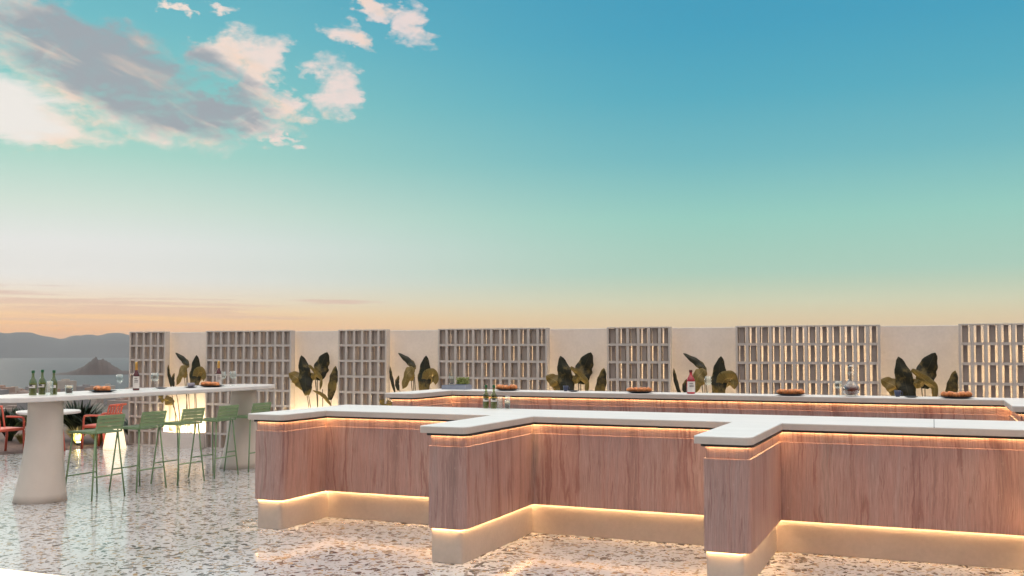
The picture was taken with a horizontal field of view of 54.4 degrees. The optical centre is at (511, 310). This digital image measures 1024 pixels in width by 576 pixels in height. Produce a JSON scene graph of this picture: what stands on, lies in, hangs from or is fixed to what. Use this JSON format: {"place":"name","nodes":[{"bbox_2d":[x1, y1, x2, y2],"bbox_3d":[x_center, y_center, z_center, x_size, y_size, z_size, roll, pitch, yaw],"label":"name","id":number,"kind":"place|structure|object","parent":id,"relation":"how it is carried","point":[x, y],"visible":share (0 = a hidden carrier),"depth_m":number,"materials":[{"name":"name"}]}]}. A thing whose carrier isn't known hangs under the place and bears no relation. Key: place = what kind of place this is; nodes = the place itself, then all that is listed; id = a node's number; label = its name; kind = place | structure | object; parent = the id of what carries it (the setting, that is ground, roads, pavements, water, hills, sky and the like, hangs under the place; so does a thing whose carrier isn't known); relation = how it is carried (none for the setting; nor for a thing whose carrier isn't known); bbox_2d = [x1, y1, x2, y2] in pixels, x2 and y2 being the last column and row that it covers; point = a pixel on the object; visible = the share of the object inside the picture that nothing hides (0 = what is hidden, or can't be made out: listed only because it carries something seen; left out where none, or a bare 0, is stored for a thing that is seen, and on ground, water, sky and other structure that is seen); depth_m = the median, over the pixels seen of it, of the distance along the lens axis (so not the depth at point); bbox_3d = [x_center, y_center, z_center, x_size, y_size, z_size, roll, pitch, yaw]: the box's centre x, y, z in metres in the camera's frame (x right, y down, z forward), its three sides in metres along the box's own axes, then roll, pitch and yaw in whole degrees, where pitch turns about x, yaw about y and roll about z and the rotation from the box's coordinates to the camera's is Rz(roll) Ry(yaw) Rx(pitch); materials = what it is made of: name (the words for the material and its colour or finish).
{"place":"outdoors","nodes":[
{"label":"outdoors","id":0,"kind":"place"},
{"bbox_2d":[0,385,14,392],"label":"town building","id":1,"kind":"structure","parent":0,"point":[10,389],"depth_m":799.84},
{"bbox_2d":[5,402,74,424],"bbox_3d":[-8.672,2.017,18.297,1.303,0.761,1.479,-1,-2,23],"label":"spiky plant","id":2,"kind":"object","parent":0,"point":[25,416],"visible":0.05,"depth_m":18.01,"materials":[{"name":"green plant"}]},
{"bbox_2d":[0,332,128,357],"bbox_3d":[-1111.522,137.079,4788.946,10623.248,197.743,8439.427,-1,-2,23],"label":"hills","id":3,"kind":"structure","parent":0,"point":[34,345],"depth_m":6049.85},
{"bbox_2d":[0,358,128,388],"bbox_3d":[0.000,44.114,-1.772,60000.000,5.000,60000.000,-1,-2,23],"label":"sea","id":4,"kind":"structure","parent":0,"point":[16,372],"depth_m":1904.44,"materials":[{"name":"liquid"}]},
{"bbox_2d":[0,431,130,454],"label":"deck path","id":5,"kind":"structure","parent":0,"point":[14,446],"depth_m":17.65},
{"bbox_2d":[0,405,24,450],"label":"armchair","id":6,"kind":"object","parent":5,"relation":"on","point":[4,428],"visible":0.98,"depth_m":16.40,"materials":[{"name":"red metal"}]},
{"bbox_2d":[0,407,25,440],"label":"spiky plant","id":7,"kind":"object","parent":5,"relation":"on","point":[11,422],"visible":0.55,"depth_m":18.31,"materials":[{"name":"green plant"}]},
{"bbox_2d":[14,433,22,442],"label":"grass tuft","id":8,"kind":"object","parent":5,"relation":"on","point":[19,438],"visible":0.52,"depth_m":17.82,"materials":[{"name":"green plant"}]},
{"bbox_2d":[16,409,80,450],"bbox_3d":[-7.641,1.986,16.406,0.980,0.677,0.980,-1,-2,23],"label":"table","id":9,"kind":"object","parent":5,"relation":"on","point":[66,411],"visible":0.26,"depth_m":16.31,"materials":[{"name":"white metal"}]},
{"bbox_2d":[64,426,89,444],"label":"grass tuft","id":10,"kind":"object","parent":5,"relation":"on","point":[76,437],"visible":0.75,"depth_m":17.55,"materials":[{"name":"plant"}]},
{"bbox_2d":[63,400,115,430],"bbox_3d":[-7.982,1.994,18.429,1.455,0.818,1.565,-1,-2,23],"label":"spiky plant","id":11,"kind":"object","parent":5,"relation":"on","point":[68,422],"visible":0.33,"depth_m":18.23,"materials":[{"name":"green plant"}]},
{"bbox_2d":[71,410,110,434],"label":"spiky plant","id":12,"kind":"object","parent":5,"relation":"on","point":[91,420],"visible":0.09,"depth_m":17.89,"materials":[{"name":"green plant"}]},
{"bbox_2d":[81,403,126,448],"bbox_3d":[-6.991,1.972,17.064,0.524,0.757,0.624,0,-2,6],"label":"armchair","id":13,"kind":"object","parent":5,"relation":"on","point":[113,406],"visible":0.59,"depth_m":16.82,"materials":[{"name":"red metal"}]},
{"bbox_2d":[20,399,127,434],"bbox_3d":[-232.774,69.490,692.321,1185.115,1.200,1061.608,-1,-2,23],"label":"shore","id":14,"kind":"structure","parent":0,"point":[125,411],"depth_m":684.11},
{"bbox_2d":[0,388,8,394],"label":"town building","id":15,"kind":"structure","parent":14,"relation":"on","point":[3,392],"depth_m":750.64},
{"bbox_2d":[0,405,16,411],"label":"town building","id":16,"kind":"structure","parent":14,"relation":"on","point":[8,408],"depth_m":597.32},
{"bbox_2d":[3,403,16,406],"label":"town building","id":17,"kind":"structure","parent":14,"relation":"on","point":[5,404],"depth_m":624.78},
{"bbox_2d":[11,386,22,392],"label":"town building","id":18,"kind":"structure","parent":14,"relation":"on","point":[17,389],"depth_m":863.03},
{"bbox_2d":[17,403,27,409],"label":"town building","id":19,"kind":"structure","parent":14,"relation":"on","point":[22,406],"depth_m":563.08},
{"bbox_2d":[37,386,59,392],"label":"town building","id":20,"kind":"structure","parent":14,"relation":"on","point":[47,389],"depth_m":776.33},
{"bbox_2d":[54,379,76,390],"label":"town building","id":21,"kind":"structure","parent":14,"relation":"on","point":[62,383],"depth_m":855.76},
{"bbox_2d":[64,400,72,408],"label":"town building","id":22,"kind":"structure","parent":14,"relation":"on","point":[66,402],"depth_m":620.86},
{"bbox_2d":[73,400,90,407],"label":"town building","id":23,"kind":"structure","parent":14,"relation":"on","point":[85,402],"depth_m":702.12,"materials":[{"name":"grey"}]},
{"bbox_2d":[76,384,89,390],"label":"town building","id":24,"kind":"structure","parent":14,"relation":"on","point":[81,388],"depth_m":937.04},
{"bbox_2d":[96,399,103,402],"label":"town building","id":25,"kind":"structure","parent":14,"relation":"on","point":[100,400],"depth_m":783.34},
{"bbox_2d":[103,398,114,405],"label":"town building","id":26,"kind":"structure","parent":14,"relation":"on","point":[105,401],"depth_m":734.34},
{"bbox_2d":[107,398,127,408],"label":"town building","id":27,"kind":"structure","parent":14,"relation":"on","point":[117,401],"depth_m":712.20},
{"bbox_2d":[52,357,128,374],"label":"island","id":28,"kind":"structure","parent":0,"point":[95,366],"depth_m":1736.93,"materials":[{"name":"brown stone"}]},
{"bbox_2d":[89,434,102,444],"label":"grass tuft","id":29,"kind":"object","parent":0,"point":[101,437],"visible":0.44,"depth_m":17.55,"materials":[{"name":"plant"}]},
{"bbox_2d":[117,417,127,434],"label":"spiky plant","id":30,"kind":"object","parent":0,"point":[125,424],"visible":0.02,"depth_m":17.95,"materials":[{"name":"green plant"}]},
{"bbox_2d":[289,352,337,407],"bbox_3d":[-3.195,1.377,16.098,0.904,1.413,0.209,-1,-2,23],"label":"banana plant","id":31,"kind":"object","parent":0,"point":[303,378],"visible":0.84,"depth_m":16.11,"materials":[{"name":"green plant"}]},
{"bbox_2d":[379,353,438,405],"bbox_3d":[-1.579,1.353,15.402,1.054,1.404,0.170,-1,-2,23],"label":"banana plant","id":32,"kind":"object","parent":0,"point":[427,375],"visible":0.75,"depth_m":15.34,"materials":[{"name":"green plant"}]},
{"bbox_2d":[0,445,1023,575],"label":"terrace floor","id":33,"kind":"structure","parent":0,"point":[194,524],"depth_m":8.48,"materials":[{"name":"stone"}]},
{"bbox_2d":[0,568,60,575],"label":"lit step","id":34,"kind":"object","parent":33,"relation":"on","point":[6,572],"depth_m":6.93,"materials":[{"name":"concrete"}]},
{"bbox_2d":[65,414,124,501],"bbox_3d":[-4.686,1.636,11.216,0.462,0.934,0.508,-1,-2,22],"label":"bar stool","id":35,"kind":"object","parent":33,"relation":"on","point":[108,427],"visible":0.99,"depth_m":11.14,"materials":[{"name":"green metal"}]},
{"bbox_2d":[103,425,125,449],"bbox_3d":[-6.687,2.119,16.758,0.372,0.410,0.372,-1,-2,23],"label":"floor lantern","id":36,"kind":"object","parent":33,"relation":"on","point":[109,441],"visible":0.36,"depth_m":16.62,"materials":[{"name":"beige"}]},
{"bbox_2d":[0,384,274,504],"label":"table","id":37,"kind":"object","parent":33,"relation":"on","point":[41,479],"visible":0.85,"depth_m":10.88,"materials":[{"name":"beige paint"}]},
{"bbox_2d":[29,370,35,394],"bbox_3d":[-5.273,0.793,10.954,0.080,0.273,0.082,0,-2,6],"label":"bottle","id":38,"kind":"object","parent":37,"relation":"on","point":[32,388],"visible":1,"depth_m":10.92,"materials":[{"name":"green glass"}]},
{"bbox_2d":[38,370,44,393],"bbox_3d":[-5.248,0.797,11.117,0.076,0.278,0.078,0,-2,6],"label":"bottle","id":39,"kind":"object","parent":37,"relation":"on","point":[41,386],"visible":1,"depth_m":11.09,"materials":[{"name":"green glass"}]},
{"bbox_2d":[50,370,56,393],"bbox_3d":[-5.113,0.799,11.103,0.076,0.273,0.078,0,-2,6],"label":"bottle","id":40,"kind":"object","parent":37,"relation":"on","point":[53,388],"visible":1,"depth_m":11.08,"materials":[{"name":"green glass"}]},
{"bbox_2d":[66,386,72,392],"bbox_3d":[-4.995,0.891,11.224,0.083,0.100,0.082,-1,-2,23],"label":"tumbler","id":41,"kind":"object","parent":37,"relation":"on","point":[69,389],"visible":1,"depth_m":11.19,"materials":[{"name":"clear glass"}]},
{"bbox_2d":[88,390,116,392],"bbox_3d":[-4.841,0.952,11.765,0.316,0.022,0.316,-1,-2,23],"label":"plate","id":42,"kind":"object","parent":37,"relation":"on","point":[101,391],"visible":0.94,"depth_m":11.67,"materials":[{"name":"black ceramic"}]},
{"bbox_2d":[133,362,139,389],"bbox_3d":[-4.647,0.810,12.307,0.080,0.349,0.082,1,-2,-20],"label":"wine bottle","id":43,"kind":"object","parent":37,"relation":"on","point":[136,381],"visible":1,"depth_m":12.28,"materials":[{"name":"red glass"}]},
{"bbox_2d":[216,361,221,386],"bbox_3d":[-4.019,0.863,13.637,0.080,0.349,0.082,1,-2,-20],"label":"wine bottle","id":44,"kind":"object","parent":37,"relation":"on","point":[218,376],"visible":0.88,"depth_m":13.61,"materials":[{"name":"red glass"}]},
{"bbox_2d":[109,410,166,492],"bbox_3d":[-4.435,1.661,11.859,0.462,0.934,0.508,-1,-2,23],"label":"bar stool","id":45,"kind":"object","parent":33,"relation":"on","point":[151,422],"visible":0.88,"depth_m":11.78,"materials":[{"name":"green metal"}]},
{"bbox_2d":[128,331,169,445],"bbox_3d":[-6.378,1.360,17.482,0.810,1.985,0.122,-1,-2,23],"label":"breeze block screen","id":46,"kind":"object","parent":33,"relation":"on","point":[149,352],"visible":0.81,"depth_m":17.46,"materials":[{"name":"concrete"}]},
{"bbox_2d":[150,407,204,485],"bbox_3d":[-4.171,1.687,12.485,0.462,0.934,0.508,-1,-2,23],"label":"bar stool","id":47,"kind":"object","parent":33,"relation":"on","point":[191,416],"visible":0.94,"depth_m":12.40,"materials":[{"name":"green metal"}]},
{"bbox_2d":[159,431,204,448],"bbox_3d":[-5.609,2.209,17.097,0.872,0.257,0.330,-1,-2,23],"label":"planter box","id":48,"kind":"object","parent":33,"relation":"on","point":[169,438],"visible":0.66,"depth_m":16.92,"materials":[{"name":"concrete"}]},
{"bbox_2d":[158,353,205,432],"bbox_3d":[-5.651,1.423,17.121,1.054,1.404,0.170,-1,-2,23],"label":"banana plant","id":49,"kind":"object","parent":48,"relation":"on","point":[197,374],"visible":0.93,"depth_m":17.09,"materials":[{"name":"green plant"}]},
{"bbox_2d":[188,405,238,478],"bbox_3d":[-3.922,1.713,13.150,0.462,0.934,0.508,-1,-2,22],"label":"bar stool","id":50,"kind":"object","parent":33,"relation":"on","point":[223,413],"visible":0.87,"depth_m":13.08,"materials":[{"name":"green metal"}]},
{"bbox_2d":[223,402,270,471],"bbox_3d":[-3.651,1.740,13.816,0.462,0.934,0.508,-1,-3,23],"label":"bar stool","id":51,"kind":"object","parent":33,"relation":"on","point":[257,407],"visible":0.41,"depth_m":13.68,"materials":[{"name":"green metal"}]},
{"bbox_2d":[205,330,294,448],"bbox_3d":[-4.393,1.327,16.644,1.740,1.985,0.122,-1,-2,23],"label":"breeze block screen","id":52,"kind":"object","parent":33,"relation":"on","point":[257,357],"visible":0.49,"depth_m":16.63,"materials":[{"name":"concrete"}]},
{"bbox_2d":[338,329,389,404],"bbox_3d":[-2.353,1.292,15.783,0.890,1.985,0.122,-1,-2,23],"label":"breeze block screen","id":53,"kind":"object","parent":33,"relation":"on","point":[363,366],"visible":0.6,"depth_m":15.77,"materials":[{"name":"concrete"}]},
{"bbox_2d":[438,328,549,389],"bbox_3d":[-0.289,1.257,14.912,1.790,1.985,0.122,-1,-2,23],"label":"breeze block screen","id":54,"kind":"object","parent":33,"relation":"on","point":[513,363],"visible":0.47,"depth_m":14.88,"materials":[{"name":"concrete"}]},
{"bbox_2d":[169,325,1023,432],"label":"perimeter wall","id":55,"kind":"structure","parent":33,"relation":"on","point":[912,347],"depth_m":13.99,"materials":[{"name":"beige paint"}]},
{"bbox_2d":[248,405,1023,575],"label":"bar counter","id":56,"kind":"object","parent":33,"relation":"on","point":[742,495],"visible":1,"depth_m":8.09,"materials":[{"name":"brown wood"}]},
{"bbox_2d":[483,385,488,407],"bbox_3d":[-0.265,0.873,10.136,0.062,0.238,0.064,0,-2,-6],"label":"bottle","id":57,"kind":"object","parent":56,"relation":"on","point":[485,402],"visible":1,"depth_m":10.11,"materials":[{"name":"green glass"}]},
{"bbox_2d":[491,385,496,407],"bbox_3d":[-0.185,0.871,10.081,0.066,0.238,0.068,0,-2,-6],"label":"bottle","id":58,"kind":"object","parent":56,"relation":"on","point":[493,402],"visible":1,"depth_m":10.06,"materials":[{"name":"green glass"}]},
{"bbox_2d":[505,401,509,407],"bbox_3d":[-0.047,0.943,9.956,0.058,0.085,0.057,-1,-2,23],"label":"tumbler","id":59,"kind":"object","parent":56,"relation":"on","point":[507,404],"visible":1,"depth_m":9.94,"materials":[{"name":"clear glass"}]},
{"bbox_2d":[607,327,671,391],"bbox_3d":[1.797,1.222,14.031,0.920,1.985,0.122,-1,-2,23],"label":"breeze block screen","id":60,"kind":"object","parent":33,"relation":"on","point":[642,353],"visible":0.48,"depth_m":14.03,"materials":[{"name":"concrete"}]},
{"bbox_2d":[385,389,1023,420],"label":"bar counter","id":61,"kind":"object","parent":33,"relation":"on","point":[980,408],"visible":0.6,"depth_m":11.23,"materials":[{"name":"white stone"}]},
{"bbox_2d":[442,385,471,389],"bbox_3d":[-0.717,0.992,12.921,0.340,0.055,0.200,-1,-2,23],"label":"tray","id":62,"kind":"object","parent":61,"relation":"on","point":[459,387],"visible":0.99,"depth_m":12.82,"materials":[{"name":"grey metal"}]},
{"bbox_2d":[455,377,469,384],"bbox_3d":[-0.638,0.929,12.901,0.187,0.153,0.117,-1,-2,23],"label":"herb box","id":63,"kind":"object","parent":62,"relation":"in","point":[460,380],"visible":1,"depth_m":12.87,"materials":[{"name":"green plant"}]},
{"bbox_2d":[497,389,517,390],"bbox_3d":[-0.058,0.991,12.501,0.306,0.022,0.306,-1,-2,23],"label":"plate","id":64,"kind":"object","parent":61,"relation":"on","point":[507,389],"visible":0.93,"depth_m":12.40,"materials":[{"name":"black ceramic"}]},
{"bbox_2d":[687,370,694,393],"bbox_3d":[2.081,0.826,11.580,0.096,0.278,0.098,0,-2,-3],"label":"bottle","id":65,"kind":"object","parent":61,"relation":"on","point":[690,384],"visible":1,"depth_m":11.54,"materials":[{"name":"red glass"}]},
{"bbox_2d":[776,393,804,395],"bbox_3d":[3.110,0.935,11.109,0.326,0.022,0.326,-1,-2,23],"label":"plate","id":66,"kind":"object","parent":61,"relation":"on","point":[791,394],"visible":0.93,"depth_m":11.00,"materials":[{"name":"black ceramic"}]},
{"bbox_2d":[842,369,859,396],"bbox_3d":[3.719,0.766,10.913,0.184,0.344,0.184,-1,-2,23],"label":"decanter","id":67,"kind":"object","parent":61,"relation":"on","point":[850,389],"visible":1,"depth_m":10.85,"materials":[{"name":"clear glass"}]},
{"bbox_2d":[894,390,902,396],"bbox_3d":[4.194,0.899,10.815,0.076,0.070,0.076,1,-2,-22],"label":"cup","id":68,"kind":"object","parent":61,"relation":"on","point":[897,393],"visible":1,"depth_m":10.79,"materials":[{"name":"blue ceramic"}]},
{"bbox_2d":[939,396,973,398],"bbox_3d":[4.671,0.909,10.461,0.347,0.022,0.347,-1,-2,23],"label":"plate","id":69,"kind":"object","parent":61,"relation":"on","point":[956,397],"visible":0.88,"depth_m":10.36,"materials":[{"name":"black ceramic"}]},
{"bbox_2d":[940,391,948,396],"bbox_3d":[4.554,0.877,10.478,0.078,0.057,0.076,0,-2,11],"label":"bread roll","id":70,"kind":"object","parent":69,"relation":"on","point":[945,394],"visible":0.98,"depth_m":10.45,"materials":[{"name":"orange food"}]},
{"bbox_2d":[952,392,960,396],"bbox_3d":[4.658,0.881,10.430,0.079,0.052,0.078,-1,-3,23],"label":"bread roll","id":71,"kind":"object","parent":69,"relation":"on","point":[956,394],"visible":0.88,"depth_m":10.40,"materials":[{"name":"orange food"}]},
{"bbox_2d":[958,391,965,396],"bbox_3d":[4.730,0.876,10.457,0.092,0.062,0.096,0,-2,-10],"label":"bread roll","id":72,"kind":"object","parent":69,"relation":"on","point":[962,394],"visible":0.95,"depth_m":10.42,"materials":[{"name":"orange food"}]},
{"bbox_2d":[965,391,972,396],"bbox_3d":[4.786,0.873,10.438,0.090,0.062,0.079,2,-3,-38],"label":"bread roll","id":73,"kind":"object","parent":69,"relation":"on","point":[968,393],"visible":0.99,"depth_m":10.41,"materials":[{"name":"orange food"}]},
{"bbox_2d":[735,325,880,395],"bbox_3d":[3.897,1.186,13.144,1.840,1.985,0.122,-1,-2,23],"label":"breeze block screen","id":74,"kind":"object","parent":33,"relation":"on","point":[742,335],"visible":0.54,"depth_m":13.13,"materials":[{"name":"concrete"}]},
{"bbox_2d":[958,323,1023,397],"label":"breeze block screen","id":75,"kind":"object","parent":33,"relation":"on","point":[992,363],"visible":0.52,"depth_m":12.28,"materials":[{"name":"concrete"}]},
{"bbox_2d":[0,0,1023,338],"label":"sky","id":76,"kind":"structure","parent":0,"point":[166,165],"materials":[{"name":"blue"}]},
{"bbox_2d":[546,352,606,390],"bbox_3d":[0.936,1.307,14.353,0.904,1.413,0.209,-1,-2,23],"label":"banana plant","id":77,"kind":"object","parent":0,"point":[582,370],"visible":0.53,"depth_m":14.38,"materials":[{"name":"green plant"}]},
{"bbox_2d":[673,353,737,392],"bbox_3d":[2.584,1.283,13.645,1.054,1.404,0.170,-1,-2,23],"label":"banana plant","id":78,"kind":"object","parent":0,"point":[722,379],"visible":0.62,"depth_m":13.56,"materials":[{"name":"green plant"}]},
{"bbox_2d":[881,353,957,396],"bbox_3d":[5.149,1.235,12.575,0.904,1.413,0.209,-1,-2,23],"label":"banana plant","id":79,"kind":"object","parent":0,"point":[907,384],"visible":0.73,"depth_m":12.60,"materials":[{"name":"green plant"}]}
]}

